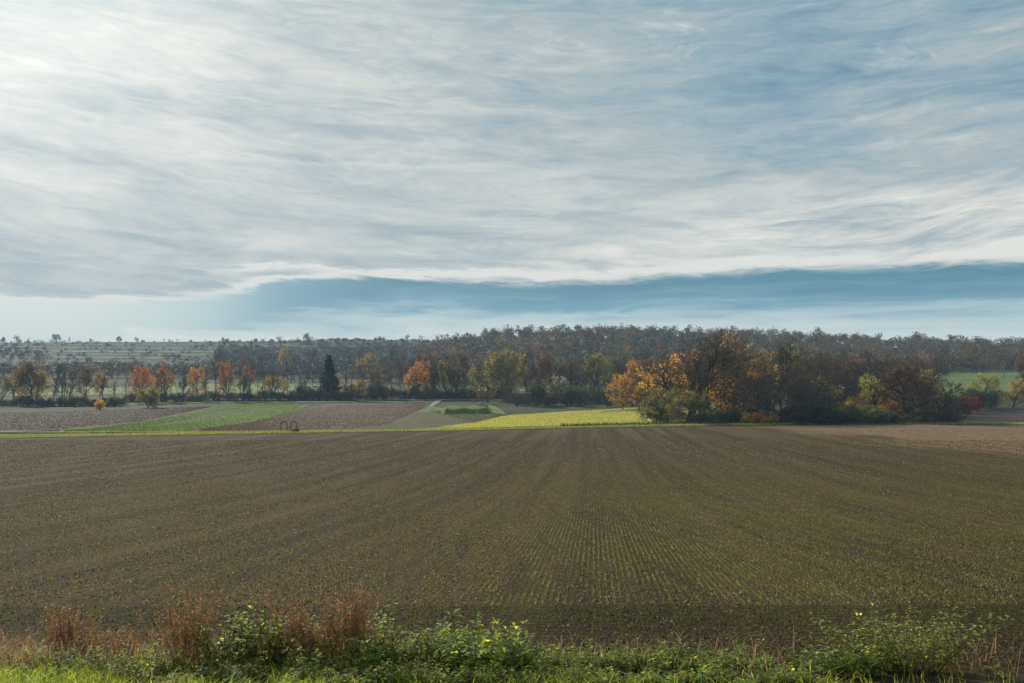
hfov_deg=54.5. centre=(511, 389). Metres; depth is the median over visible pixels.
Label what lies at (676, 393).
willow shrub
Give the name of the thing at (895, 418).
dark bush
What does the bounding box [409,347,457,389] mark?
brown tree
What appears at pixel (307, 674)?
leafy weed
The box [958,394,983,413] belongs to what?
red shrub
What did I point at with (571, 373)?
brown tree
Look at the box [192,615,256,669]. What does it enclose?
leafy weed
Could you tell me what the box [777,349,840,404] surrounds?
bare tree
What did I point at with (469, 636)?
leafy weed
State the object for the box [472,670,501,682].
leafy weed
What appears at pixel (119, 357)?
hill terrace
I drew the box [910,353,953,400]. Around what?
bare tree
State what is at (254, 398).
hedge bush
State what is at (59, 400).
hedge bush
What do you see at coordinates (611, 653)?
leafy weed
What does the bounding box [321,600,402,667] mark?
leafy weed
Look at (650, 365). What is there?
tree
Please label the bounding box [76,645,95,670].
leafy weed
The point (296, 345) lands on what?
hill terrace
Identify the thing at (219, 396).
hedge bush
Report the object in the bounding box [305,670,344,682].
leafy weed
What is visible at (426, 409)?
mound margin
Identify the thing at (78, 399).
hedge bush
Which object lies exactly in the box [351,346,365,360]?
hillside tree
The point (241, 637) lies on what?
leafy weed
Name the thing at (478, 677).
leafy weed
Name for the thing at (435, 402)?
track
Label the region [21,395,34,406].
hedge bush
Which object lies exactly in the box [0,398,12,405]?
hedge bush
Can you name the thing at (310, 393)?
hedge bush
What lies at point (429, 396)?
hedge bush
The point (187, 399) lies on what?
hedge bush
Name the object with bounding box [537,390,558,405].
hedge bush
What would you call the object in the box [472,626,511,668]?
leafy weed
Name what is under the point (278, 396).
hedge bush
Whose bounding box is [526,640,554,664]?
leafy weed
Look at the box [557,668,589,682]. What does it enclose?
leafy weed
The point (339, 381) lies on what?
tree
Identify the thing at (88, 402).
hedge bush
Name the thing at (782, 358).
bare tree
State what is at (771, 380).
bare tree
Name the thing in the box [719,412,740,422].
dark bush
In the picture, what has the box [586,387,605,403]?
hedge bush
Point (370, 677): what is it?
leafy weed
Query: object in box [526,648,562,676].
leafy weed
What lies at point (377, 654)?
leafy weed
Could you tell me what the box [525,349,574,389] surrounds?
brown tree
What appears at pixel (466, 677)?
leafy weed
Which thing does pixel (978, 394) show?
dark bush
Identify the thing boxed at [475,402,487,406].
rubble heap
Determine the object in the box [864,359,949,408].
bare tree
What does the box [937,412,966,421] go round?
dark bush
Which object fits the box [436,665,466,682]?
leafy weed
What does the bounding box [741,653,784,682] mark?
leafy weed
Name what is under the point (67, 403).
hedge bush
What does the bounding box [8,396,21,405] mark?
hedge bush
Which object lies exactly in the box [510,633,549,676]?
leafy weed
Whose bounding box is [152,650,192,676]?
leafy weed
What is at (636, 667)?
leafy weed
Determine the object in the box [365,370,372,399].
slim tree
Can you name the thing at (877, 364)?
bare tree
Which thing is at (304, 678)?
leafy weed
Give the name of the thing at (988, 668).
leafy weed
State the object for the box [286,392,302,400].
hedge bush
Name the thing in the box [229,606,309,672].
leafy weed
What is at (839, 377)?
bare tree
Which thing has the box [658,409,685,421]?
dark bush
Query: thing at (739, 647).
leafy weed
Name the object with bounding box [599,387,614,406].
hedge bush
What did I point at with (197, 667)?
leafy weed
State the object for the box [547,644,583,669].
leafy weed
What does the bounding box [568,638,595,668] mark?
leafy weed
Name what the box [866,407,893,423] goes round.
dark bush
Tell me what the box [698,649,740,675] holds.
leafy weed
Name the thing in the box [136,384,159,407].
olive shrub
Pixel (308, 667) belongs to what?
leafy weed
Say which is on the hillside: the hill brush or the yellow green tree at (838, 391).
the hill brush
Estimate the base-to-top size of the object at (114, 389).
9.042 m
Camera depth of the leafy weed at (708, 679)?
11.16 m
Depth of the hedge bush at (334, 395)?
375.10 m
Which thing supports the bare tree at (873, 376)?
on the ground at (509, 409)
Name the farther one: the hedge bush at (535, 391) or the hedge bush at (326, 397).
the hedge bush at (326, 397)
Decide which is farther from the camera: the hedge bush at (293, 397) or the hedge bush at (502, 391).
the hedge bush at (502, 391)
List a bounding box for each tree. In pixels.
[0,373,14,403]
[1,366,29,399]
[11,354,45,395]
[16,369,53,404]
[49,334,60,341]
[49,362,64,404]
[50,365,80,399]
[76,364,100,396]
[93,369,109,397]
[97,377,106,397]
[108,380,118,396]
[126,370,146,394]
[127,365,154,401]
[149,364,175,400]
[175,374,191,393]
[181,368,186,393]
[186,365,208,394]
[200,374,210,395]
[211,359,219,389]
[213,347,228,364]
[213,360,223,382]
[213,361,234,399]
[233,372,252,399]
[242,363,255,392]
[248,360,255,373]
[257,353,265,375]
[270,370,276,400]
[278,345,291,366]
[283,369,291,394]
[285,361,296,382]
[300,360,313,380]
[306,346,321,366]
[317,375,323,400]
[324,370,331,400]
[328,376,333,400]
[334,376,341,392]
[347,362,368,380]
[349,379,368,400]
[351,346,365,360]
[357,355,374,372]
[365,366,394,390]
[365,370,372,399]
[367,352,376,363]
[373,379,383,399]
[378,360,393,377]
[386,369,393,397]
[389,344,400,357]
[393,359,417,389]
[394,356,401,380]
[394,361,407,377]
[395,366,402,392]
[403,360,430,398]
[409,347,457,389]
[425,368,439,389]
[434,368,465,390]
[442,350,476,391]
[455,371,478,391]
[465,346,513,396]
[469,361,486,389]
[477,373,508,390]
[485,350,527,398]
[496,369,520,389]
[513,361,540,393]
[516,354,529,391]
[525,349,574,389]
[526,357,541,386]
[541,373,556,390]
[551,353,594,390]
[568,369,596,389]
[579,364,604,387]
[580,347,616,390]
[601,364,620,389]
[604,355,639,386]
[604,374,634,409]
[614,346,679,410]
[614,357,655,406]
[622,327,759,415]
[630,384,653,410]
[635,351,691,408]
[637,384,661,410]
[662,338,749,417]
[667,348,735,411]
[696,330,788,410]
[702,349,755,412]
[708,369,763,413]
[728,363,791,409]
[760,335,807,408]
[765,344,784,408]
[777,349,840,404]
[780,339,810,396]
[784,347,845,404]
[788,361,837,403]
[807,351,870,404]
[809,376,843,402]
[817,352,876,404]
[828,347,938,404]
[836,393,867,415]
[853,362,912,406]
[853,363,907,406]
[856,359,938,422]
[858,371,897,406]
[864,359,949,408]
[882,372,973,422]
[888,365,938,402]
[889,353,930,397]
[896,368,942,420]
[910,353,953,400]
[965,372,1013,407]
[1012,352,1023,382]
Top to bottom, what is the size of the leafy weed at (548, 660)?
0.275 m
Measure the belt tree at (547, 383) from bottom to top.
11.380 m
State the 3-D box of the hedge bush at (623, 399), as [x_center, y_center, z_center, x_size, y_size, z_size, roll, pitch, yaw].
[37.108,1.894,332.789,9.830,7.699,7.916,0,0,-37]
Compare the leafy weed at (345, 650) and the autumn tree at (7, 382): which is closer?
the leafy weed at (345, 650)
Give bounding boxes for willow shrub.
[639,386,690,421]
[665,386,710,422]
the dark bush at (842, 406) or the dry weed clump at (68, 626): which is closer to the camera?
the dry weed clump at (68, 626)
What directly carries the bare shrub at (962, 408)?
on the ground at (509, 409)
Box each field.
[0,406,214,430]
[0,424,1023,674]
[93,405,309,431]
[194,403,423,430]
[335,412,493,429]
[919,371,1023,397]
[931,407,1023,422]
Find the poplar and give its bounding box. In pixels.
[437,360,447,396]
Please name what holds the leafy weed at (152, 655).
on the field at (418, 560)
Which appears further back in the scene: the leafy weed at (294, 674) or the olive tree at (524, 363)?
the olive tree at (524, 363)
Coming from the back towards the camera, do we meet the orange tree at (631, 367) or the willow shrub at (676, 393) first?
the orange tree at (631, 367)
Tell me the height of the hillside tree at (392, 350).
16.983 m
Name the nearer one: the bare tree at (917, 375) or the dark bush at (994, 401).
the bare tree at (917, 375)
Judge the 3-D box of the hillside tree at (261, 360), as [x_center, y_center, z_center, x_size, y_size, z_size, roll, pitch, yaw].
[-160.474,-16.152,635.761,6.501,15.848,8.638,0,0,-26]
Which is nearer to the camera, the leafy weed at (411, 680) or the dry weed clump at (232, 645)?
the leafy weed at (411, 680)
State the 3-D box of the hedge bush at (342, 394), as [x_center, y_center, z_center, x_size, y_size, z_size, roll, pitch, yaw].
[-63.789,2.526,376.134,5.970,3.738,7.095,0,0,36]
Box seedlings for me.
[0,462,1023,643]
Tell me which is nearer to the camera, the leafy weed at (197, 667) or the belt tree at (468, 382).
the leafy weed at (197, 667)
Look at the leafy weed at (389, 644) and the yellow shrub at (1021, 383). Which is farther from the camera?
the yellow shrub at (1021, 383)
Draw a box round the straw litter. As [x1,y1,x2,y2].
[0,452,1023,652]
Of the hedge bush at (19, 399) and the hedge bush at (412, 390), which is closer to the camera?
the hedge bush at (19, 399)
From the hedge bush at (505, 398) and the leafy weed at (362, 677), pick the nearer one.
the leafy weed at (362, 677)
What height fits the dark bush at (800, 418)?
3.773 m
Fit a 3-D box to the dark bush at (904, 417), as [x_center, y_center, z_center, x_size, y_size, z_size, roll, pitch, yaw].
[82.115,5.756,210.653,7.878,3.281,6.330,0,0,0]
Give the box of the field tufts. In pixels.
[0,403,499,431]
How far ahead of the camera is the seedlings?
24.93 m
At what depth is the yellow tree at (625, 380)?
299.08 m
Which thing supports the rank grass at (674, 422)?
on the ground at (509, 409)
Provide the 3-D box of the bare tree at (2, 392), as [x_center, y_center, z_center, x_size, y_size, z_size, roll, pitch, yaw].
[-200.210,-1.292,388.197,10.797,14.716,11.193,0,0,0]
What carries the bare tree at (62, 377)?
on the ground at (509, 409)
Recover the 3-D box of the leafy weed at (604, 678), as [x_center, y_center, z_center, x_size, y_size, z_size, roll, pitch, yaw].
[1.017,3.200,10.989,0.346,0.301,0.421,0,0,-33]
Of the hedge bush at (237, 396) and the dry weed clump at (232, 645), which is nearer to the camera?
the dry weed clump at (232, 645)
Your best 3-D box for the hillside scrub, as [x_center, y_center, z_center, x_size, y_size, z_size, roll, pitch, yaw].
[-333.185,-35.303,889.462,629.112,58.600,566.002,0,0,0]
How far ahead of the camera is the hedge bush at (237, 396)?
380.37 m
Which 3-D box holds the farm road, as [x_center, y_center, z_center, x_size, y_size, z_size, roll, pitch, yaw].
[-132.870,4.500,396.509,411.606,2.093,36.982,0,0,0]
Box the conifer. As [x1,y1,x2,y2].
[318,354,342,395]
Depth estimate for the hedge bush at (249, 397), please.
378.36 m
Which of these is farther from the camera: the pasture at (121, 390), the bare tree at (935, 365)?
the pasture at (121, 390)
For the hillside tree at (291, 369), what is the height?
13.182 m
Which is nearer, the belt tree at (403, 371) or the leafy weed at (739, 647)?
the leafy weed at (739, 647)
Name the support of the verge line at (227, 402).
on the ground at (509, 409)
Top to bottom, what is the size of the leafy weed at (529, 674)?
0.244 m
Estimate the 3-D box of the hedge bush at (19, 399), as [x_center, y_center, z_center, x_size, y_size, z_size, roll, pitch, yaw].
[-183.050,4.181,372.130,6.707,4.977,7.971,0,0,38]
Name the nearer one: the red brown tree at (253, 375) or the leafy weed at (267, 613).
the leafy weed at (267, 613)
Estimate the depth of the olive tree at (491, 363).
378.02 m
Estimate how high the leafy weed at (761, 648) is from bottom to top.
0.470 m
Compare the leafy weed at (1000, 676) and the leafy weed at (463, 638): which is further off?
the leafy weed at (463, 638)
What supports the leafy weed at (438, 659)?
on the field at (418, 560)
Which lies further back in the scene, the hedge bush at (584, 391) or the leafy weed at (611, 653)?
the hedge bush at (584, 391)
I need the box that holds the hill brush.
[0,338,440,371]
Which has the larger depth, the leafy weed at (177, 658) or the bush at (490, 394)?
the bush at (490, 394)
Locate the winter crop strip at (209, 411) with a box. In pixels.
[60,403,299,431]
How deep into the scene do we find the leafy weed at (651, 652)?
12.85 m
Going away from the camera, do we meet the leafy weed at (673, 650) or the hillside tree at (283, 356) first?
the leafy weed at (673, 650)
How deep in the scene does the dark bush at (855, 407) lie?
213.93 m
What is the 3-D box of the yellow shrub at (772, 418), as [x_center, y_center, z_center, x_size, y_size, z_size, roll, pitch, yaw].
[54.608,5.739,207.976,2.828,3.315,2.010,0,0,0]
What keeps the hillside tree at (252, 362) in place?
on the ground at (509, 409)
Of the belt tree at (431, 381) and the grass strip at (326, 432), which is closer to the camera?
the grass strip at (326, 432)
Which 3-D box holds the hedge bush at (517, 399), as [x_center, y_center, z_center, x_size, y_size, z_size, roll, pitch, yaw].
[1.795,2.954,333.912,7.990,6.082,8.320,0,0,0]
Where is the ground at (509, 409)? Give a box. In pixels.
[0,338,1023,437]
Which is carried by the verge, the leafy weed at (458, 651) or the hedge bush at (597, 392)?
the leafy weed at (458, 651)
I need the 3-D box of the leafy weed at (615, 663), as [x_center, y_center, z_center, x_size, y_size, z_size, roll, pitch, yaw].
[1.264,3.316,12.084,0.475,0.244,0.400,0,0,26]
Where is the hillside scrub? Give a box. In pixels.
[0,335,478,378]
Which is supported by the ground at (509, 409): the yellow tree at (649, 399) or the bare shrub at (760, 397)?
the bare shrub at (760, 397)
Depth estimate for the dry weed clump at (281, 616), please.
12.15 m
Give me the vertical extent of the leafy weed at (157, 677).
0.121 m
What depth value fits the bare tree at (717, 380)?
226.19 m
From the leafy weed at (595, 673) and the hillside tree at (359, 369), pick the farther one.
the hillside tree at (359, 369)
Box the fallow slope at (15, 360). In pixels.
[0,348,51,363]
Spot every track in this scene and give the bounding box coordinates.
[0,429,411,431]
[429,400,441,406]
[600,408,651,412]
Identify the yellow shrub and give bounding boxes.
[740,411,752,423]
[752,410,765,423]
[767,410,779,423]
[1000,385,1023,407]
[1007,378,1023,404]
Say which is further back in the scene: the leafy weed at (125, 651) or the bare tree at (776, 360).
the bare tree at (776, 360)
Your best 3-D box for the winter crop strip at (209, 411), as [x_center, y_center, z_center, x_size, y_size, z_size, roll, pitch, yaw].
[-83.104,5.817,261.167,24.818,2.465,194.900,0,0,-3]
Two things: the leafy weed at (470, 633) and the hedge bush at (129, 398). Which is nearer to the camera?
the leafy weed at (470, 633)
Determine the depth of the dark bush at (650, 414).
216.42 m
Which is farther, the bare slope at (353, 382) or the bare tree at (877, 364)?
the bare slope at (353, 382)
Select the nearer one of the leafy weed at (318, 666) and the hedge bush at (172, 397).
the leafy weed at (318, 666)
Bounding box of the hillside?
[0,341,429,378]
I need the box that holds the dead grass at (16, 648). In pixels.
[0,619,1023,677]
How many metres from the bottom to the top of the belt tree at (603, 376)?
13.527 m
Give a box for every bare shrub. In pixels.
[725,358,850,422]
[777,368,844,420]
[937,390,974,422]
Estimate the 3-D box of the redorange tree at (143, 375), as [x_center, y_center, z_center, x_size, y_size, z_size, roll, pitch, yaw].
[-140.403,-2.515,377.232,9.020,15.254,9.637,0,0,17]
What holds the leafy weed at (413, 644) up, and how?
on the field at (418, 560)
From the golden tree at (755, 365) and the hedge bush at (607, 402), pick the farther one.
the hedge bush at (607, 402)
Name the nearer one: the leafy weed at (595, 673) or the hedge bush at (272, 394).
the leafy weed at (595, 673)
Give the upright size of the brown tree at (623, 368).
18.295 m
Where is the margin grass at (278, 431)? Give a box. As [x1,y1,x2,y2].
[0,422,1023,436]
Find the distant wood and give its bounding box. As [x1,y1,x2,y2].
[420,323,1023,382]
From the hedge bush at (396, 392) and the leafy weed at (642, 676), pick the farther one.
the hedge bush at (396, 392)
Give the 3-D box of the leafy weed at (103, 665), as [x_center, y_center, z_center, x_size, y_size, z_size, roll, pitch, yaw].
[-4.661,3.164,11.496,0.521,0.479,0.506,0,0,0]
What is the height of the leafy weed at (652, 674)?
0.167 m
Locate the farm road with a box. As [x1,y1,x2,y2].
[133,399,668,401]
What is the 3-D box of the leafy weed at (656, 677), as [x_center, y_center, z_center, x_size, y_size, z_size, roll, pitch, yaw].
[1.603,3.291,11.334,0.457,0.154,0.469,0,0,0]
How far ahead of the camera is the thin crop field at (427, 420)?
215.71 m
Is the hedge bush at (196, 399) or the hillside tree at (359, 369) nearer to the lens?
the hedge bush at (196, 399)
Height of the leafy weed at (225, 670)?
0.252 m
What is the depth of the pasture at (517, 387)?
523.48 m
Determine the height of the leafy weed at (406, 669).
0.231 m
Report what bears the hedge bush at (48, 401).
on the ground at (509, 409)
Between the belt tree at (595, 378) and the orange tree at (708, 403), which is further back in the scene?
the belt tree at (595, 378)
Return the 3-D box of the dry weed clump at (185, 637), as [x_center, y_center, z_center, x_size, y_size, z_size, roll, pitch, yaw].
[-3.985,2.889,12.106,1.075,1.122,0.670,0,0,17]
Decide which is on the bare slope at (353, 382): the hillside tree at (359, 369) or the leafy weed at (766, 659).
the hillside tree at (359, 369)
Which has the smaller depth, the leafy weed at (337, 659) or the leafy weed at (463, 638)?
the leafy weed at (337, 659)
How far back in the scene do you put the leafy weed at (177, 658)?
11.71 m
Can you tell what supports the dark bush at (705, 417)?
on the ground at (509, 409)
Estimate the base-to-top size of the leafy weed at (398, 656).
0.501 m
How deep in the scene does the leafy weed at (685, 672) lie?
11.51 m
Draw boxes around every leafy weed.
[0,645,21,664]
[0,660,31,675]
[20,639,51,669]
[34,639,84,676]
[34,647,68,662]
[60,636,91,663]
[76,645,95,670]
[86,638,132,679]
[90,643,135,670]
[108,659,144,680]
[120,657,161,682]
[138,641,167,673]
[151,672,188,681]
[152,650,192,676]
[153,676,190,682]
[154,644,188,677]
[165,666,202,682]
[185,606,268,671]
[185,654,219,682]
[185,667,238,682]
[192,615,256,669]
[194,653,223,676]
[194,659,243,682]
[204,658,241,682]
[207,659,249,681]
[221,657,268,682]
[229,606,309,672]
[231,667,264,682]
[251,644,283,670]
[253,658,296,682]
[254,663,283,680]
[256,613,334,668]
[257,595,286,657]
[257,670,291,682]
[281,671,303,682]
[287,667,321,682]
[289,646,324,679]
[293,650,329,674]
[301,664,336,681]
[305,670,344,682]
[316,651,347,671]
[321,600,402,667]
[322,658,362,682]
[323,660,360,682]
[327,602,386,663]
[330,649,360,671]
[339,656,368,679]
[341,668,376,682]
[351,623,393,679]
[353,655,391,680]
[361,615,440,674]
[362,663,395,682]
[368,658,404,682]
[379,637,414,672]
[381,660,420,682]
[392,658,423,682]
[393,625,420,659]
[395,632,430,659]
[398,633,448,674]
[404,657,443,682]
[407,616,462,671]
[411,654,445,682]
[414,621,452,657]
[416,624,468,677]
[425,667,453,682]
[435,608,502,676]
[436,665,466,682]
[441,626,471,660]
[445,659,479,682]
[446,613,482,659]
[455,612,483,659]
[459,620,497,668]
[460,661,500,682]
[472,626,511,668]
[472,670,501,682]
[478,626,528,678]
[480,664,514,682]
[488,619,525,665]
[490,619,535,673]
[508,638,539,665]
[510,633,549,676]
[512,664,555,682]
[514,672,541,682]
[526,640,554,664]
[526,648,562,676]
[535,648,564,671]
[536,670,559,682]
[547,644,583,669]
[552,660,590,682]
[555,642,593,674]
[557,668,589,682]
[565,661,599,682]
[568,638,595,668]
[572,652,602,676]
[579,666,614,681]
[584,650,611,671]
[585,669,633,682]
[587,666,620,682]
[589,641,620,668]
[596,646,639,674]
[599,650,637,672]
[612,625,622,658]
[613,648,647,660]
[615,672,637,682]
[618,648,655,671]
[624,642,654,660]
[633,638,668,661]
[635,665,663,682]
[635,667,673,682]
[646,651,676,674]
[646,671,662,682]
[647,673,682,682]
[648,635,686,665]
[658,645,685,668]
[662,670,694,681]
[676,641,711,666]
[677,649,710,674]
[681,668,707,682]
[683,654,721,675]
[690,640,724,663]
[695,658,728,682]
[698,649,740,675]
[699,665,738,682]
[700,648,729,667]
[701,668,734,682]
[724,673,753,682]
[728,643,752,660]
[730,653,760,669]
[732,632,746,662]
[733,676,759,682]
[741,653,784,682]
[751,654,775,664]
[754,626,767,665]
[757,671,795,682]
[768,663,817,682]
[769,661,807,682]
[778,665,816,682]
[784,651,814,670]
[805,674,839,682]
[846,623,863,651]
[907,623,926,656]
[982,664,999,670]
[993,671,1010,678]
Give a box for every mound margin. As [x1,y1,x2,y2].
[417,406,442,412]
[487,404,504,414]
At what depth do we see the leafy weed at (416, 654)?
11.87 m
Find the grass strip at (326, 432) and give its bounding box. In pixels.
[0,423,1011,437]
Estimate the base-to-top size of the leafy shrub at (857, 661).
0.489 m
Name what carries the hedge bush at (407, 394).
on the ground at (509, 409)
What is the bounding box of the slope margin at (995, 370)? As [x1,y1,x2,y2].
[971,369,1023,371]
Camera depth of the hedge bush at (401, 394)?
389.38 m
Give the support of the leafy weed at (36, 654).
on the field at (418, 560)
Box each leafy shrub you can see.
[785,635,916,678]
[793,600,1021,674]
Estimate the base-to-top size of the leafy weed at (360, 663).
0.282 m
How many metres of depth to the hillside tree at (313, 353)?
729.32 m
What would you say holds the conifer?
on the ground at (509, 409)
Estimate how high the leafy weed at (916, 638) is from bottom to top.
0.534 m
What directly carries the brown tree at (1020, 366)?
on the slope field at (965, 378)
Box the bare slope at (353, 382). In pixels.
[339,380,390,389]
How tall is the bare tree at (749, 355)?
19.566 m
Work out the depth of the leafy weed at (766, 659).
12.56 m
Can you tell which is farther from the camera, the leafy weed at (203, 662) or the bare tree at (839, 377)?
the bare tree at (839, 377)
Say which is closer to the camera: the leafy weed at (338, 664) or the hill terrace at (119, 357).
the leafy weed at (338, 664)
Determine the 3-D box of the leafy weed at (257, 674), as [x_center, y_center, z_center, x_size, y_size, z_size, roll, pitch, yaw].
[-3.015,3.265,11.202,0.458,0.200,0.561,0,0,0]
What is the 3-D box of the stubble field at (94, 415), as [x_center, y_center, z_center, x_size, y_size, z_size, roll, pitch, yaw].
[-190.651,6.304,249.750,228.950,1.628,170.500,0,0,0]
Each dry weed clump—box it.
[39,600,113,656]
[73,624,146,660]
[132,578,230,665]
[195,627,257,660]
[249,581,321,667]
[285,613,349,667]
[314,576,392,667]
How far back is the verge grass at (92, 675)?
11.14 m
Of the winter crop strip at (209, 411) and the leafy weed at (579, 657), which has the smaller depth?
the leafy weed at (579, 657)
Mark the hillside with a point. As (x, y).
(117, 345)
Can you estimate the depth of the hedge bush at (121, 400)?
350.45 m
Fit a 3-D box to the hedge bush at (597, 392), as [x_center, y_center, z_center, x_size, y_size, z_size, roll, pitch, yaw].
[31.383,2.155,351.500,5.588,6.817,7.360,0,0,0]
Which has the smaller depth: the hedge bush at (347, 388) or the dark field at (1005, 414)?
the dark field at (1005, 414)
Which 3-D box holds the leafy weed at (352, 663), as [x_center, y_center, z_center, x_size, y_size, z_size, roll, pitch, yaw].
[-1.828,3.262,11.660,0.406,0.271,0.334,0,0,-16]
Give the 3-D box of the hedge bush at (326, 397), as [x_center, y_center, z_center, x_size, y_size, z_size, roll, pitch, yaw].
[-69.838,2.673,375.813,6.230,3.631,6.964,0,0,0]
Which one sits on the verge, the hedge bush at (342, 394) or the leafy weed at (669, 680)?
the leafy weed at (669, 680)
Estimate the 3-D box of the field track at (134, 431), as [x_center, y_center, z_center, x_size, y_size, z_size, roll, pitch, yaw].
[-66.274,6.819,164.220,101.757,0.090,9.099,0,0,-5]
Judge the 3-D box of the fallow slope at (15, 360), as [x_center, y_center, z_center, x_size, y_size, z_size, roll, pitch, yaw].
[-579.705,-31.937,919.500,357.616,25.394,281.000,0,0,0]
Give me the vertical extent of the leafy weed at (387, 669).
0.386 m
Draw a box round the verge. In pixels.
[40,675,1023,682]
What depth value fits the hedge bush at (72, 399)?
359.97 m
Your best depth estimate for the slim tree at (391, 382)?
375.64 m
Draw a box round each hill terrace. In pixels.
[0,346,59,346]
[46,344,298,345]
[48,357,171,358]
[52,351,213,351]
[66,347,229,348]
[70,361,149,362]
[71,353,205,354]
[260,345,409,346]
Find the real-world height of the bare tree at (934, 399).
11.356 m
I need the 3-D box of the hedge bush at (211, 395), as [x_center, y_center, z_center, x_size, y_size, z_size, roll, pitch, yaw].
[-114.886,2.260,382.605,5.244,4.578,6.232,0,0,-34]
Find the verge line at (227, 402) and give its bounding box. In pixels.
[0,401,419,407]
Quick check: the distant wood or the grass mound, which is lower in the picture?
the grass mound
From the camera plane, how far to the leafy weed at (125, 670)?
11.50 m
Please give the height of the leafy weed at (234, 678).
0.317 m
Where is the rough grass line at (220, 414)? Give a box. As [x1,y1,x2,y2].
[131,404,299,428]
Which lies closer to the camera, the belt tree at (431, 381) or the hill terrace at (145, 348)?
the belt tree at (431, 381)
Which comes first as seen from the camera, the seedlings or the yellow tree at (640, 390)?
the seedlings
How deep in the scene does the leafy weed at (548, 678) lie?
11.50 m
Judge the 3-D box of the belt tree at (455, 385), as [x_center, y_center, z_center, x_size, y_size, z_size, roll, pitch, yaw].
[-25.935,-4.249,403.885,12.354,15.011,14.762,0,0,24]
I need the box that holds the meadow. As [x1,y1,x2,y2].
[426,406,714,428]
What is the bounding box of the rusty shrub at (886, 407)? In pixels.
[871,398,901,411]
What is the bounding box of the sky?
[0,0,1023,346]
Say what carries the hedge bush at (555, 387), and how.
on the ground at (509, 409)
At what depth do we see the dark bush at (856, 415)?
206.83 m
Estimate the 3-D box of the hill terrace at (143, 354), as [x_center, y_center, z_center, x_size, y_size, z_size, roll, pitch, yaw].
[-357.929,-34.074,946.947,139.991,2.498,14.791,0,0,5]
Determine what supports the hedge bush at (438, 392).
on the ground at (509, 409)
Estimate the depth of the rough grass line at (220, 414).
279.58 m
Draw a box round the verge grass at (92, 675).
[0,637,1022,682]
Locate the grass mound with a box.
[441,405,492,413]
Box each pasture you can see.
[0,383,319,395]
[466,379,588,390]
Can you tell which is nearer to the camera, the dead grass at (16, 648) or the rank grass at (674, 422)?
the dead grass at (16, 648)
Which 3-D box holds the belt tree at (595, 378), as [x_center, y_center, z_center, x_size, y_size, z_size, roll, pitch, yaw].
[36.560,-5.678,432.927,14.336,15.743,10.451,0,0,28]
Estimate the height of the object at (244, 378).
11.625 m
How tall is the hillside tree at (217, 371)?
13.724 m
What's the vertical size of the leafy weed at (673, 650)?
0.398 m
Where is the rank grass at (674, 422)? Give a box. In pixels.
[560,419,894,426]
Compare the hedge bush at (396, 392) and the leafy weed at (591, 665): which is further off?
the hedge bush at (396, 392)
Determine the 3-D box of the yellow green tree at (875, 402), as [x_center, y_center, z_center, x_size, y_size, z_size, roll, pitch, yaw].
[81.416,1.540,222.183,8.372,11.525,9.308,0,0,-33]
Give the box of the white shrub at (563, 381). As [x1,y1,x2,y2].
[551,375,567,401]
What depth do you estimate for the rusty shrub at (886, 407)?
222.40 m
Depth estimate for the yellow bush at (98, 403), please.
319.58 m
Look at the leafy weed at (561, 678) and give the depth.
11.05 m
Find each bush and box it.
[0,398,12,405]
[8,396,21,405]
[11,395,27,405]
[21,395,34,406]
[27,397,45,405]
[43,396,57,406]
[51,395,65,406]
[60,397,74,406]
[65,396,82,406]
[76,395,90,406]
[82,398,95,406]
[94,398,105,409]
[101,397,112,406]
[104,395,126,406]
[111,396,128,406]
[126,391,140,401]
[159,393,170,401]
[168,394,184,401]
[174,392,188,401]
[184,393,195,401]
[191,394,206,401]
[207,391,220,400]
[212,394,222,400]
[222,391,234,400]
[227,392,240,400]
[242,393,255,400]
[252,394,261,400]
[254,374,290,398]
[257,389,269,400]
[265,390,280,400]
[274,391,286,400]
[281,394,294,400]
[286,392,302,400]
[289,383,323,399]
[296,392,309,400]
[303,389,322,400]
[311,389,326,400]
[319,392,331,400]
[326,392,341,400]
[335,392,351,400]
[341,384,361,398]
[342,390,356,400]
[354,386,373,398]
[362,382,387,398]
[366,392,386,398]
[369,386,394,398]
[385,388,402,398]
[392,389,408,398]
[399,390,414,398]
[401,385,424,398]
[414,390,439,398]
[421,384,437,398]
[432,389,443,397]
[441,387,465,398]
[454,385,476,398]
[470,390,498,403]
[489,385,511,398]
[492,387,504,398]
[502,391,515,402]
[506,390,526,405]
[517,391,530,404]
[523,381,548,406]
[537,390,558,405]
[545,390,559,405]
[551,384,573,402]
[554,384,582,405]
[560,386,585,405]
[576,384,595,403]
[578,385,590,403]
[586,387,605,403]
[593,388,607,402]
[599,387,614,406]
[612,389,638,405]
[636,403,669,422]
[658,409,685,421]
[670,413,702,421]
[689,412,712,421]
[705,405,742,423]
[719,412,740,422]
[766,408,796,422]
[782,401,847,424]
[789,410,828,422]
[830,408,877,423]
[832,403,854,421]
[843,404,872,421]
[854,404,884,422]
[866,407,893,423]
[886,411,899,422]
[892,410,920,423]
[898,405,940,422]
[929,412,952,421]
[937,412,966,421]
[957,387,990,409]
[980,390,1004,408]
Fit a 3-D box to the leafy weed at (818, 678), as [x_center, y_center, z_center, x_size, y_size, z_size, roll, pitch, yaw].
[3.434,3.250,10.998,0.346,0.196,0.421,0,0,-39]

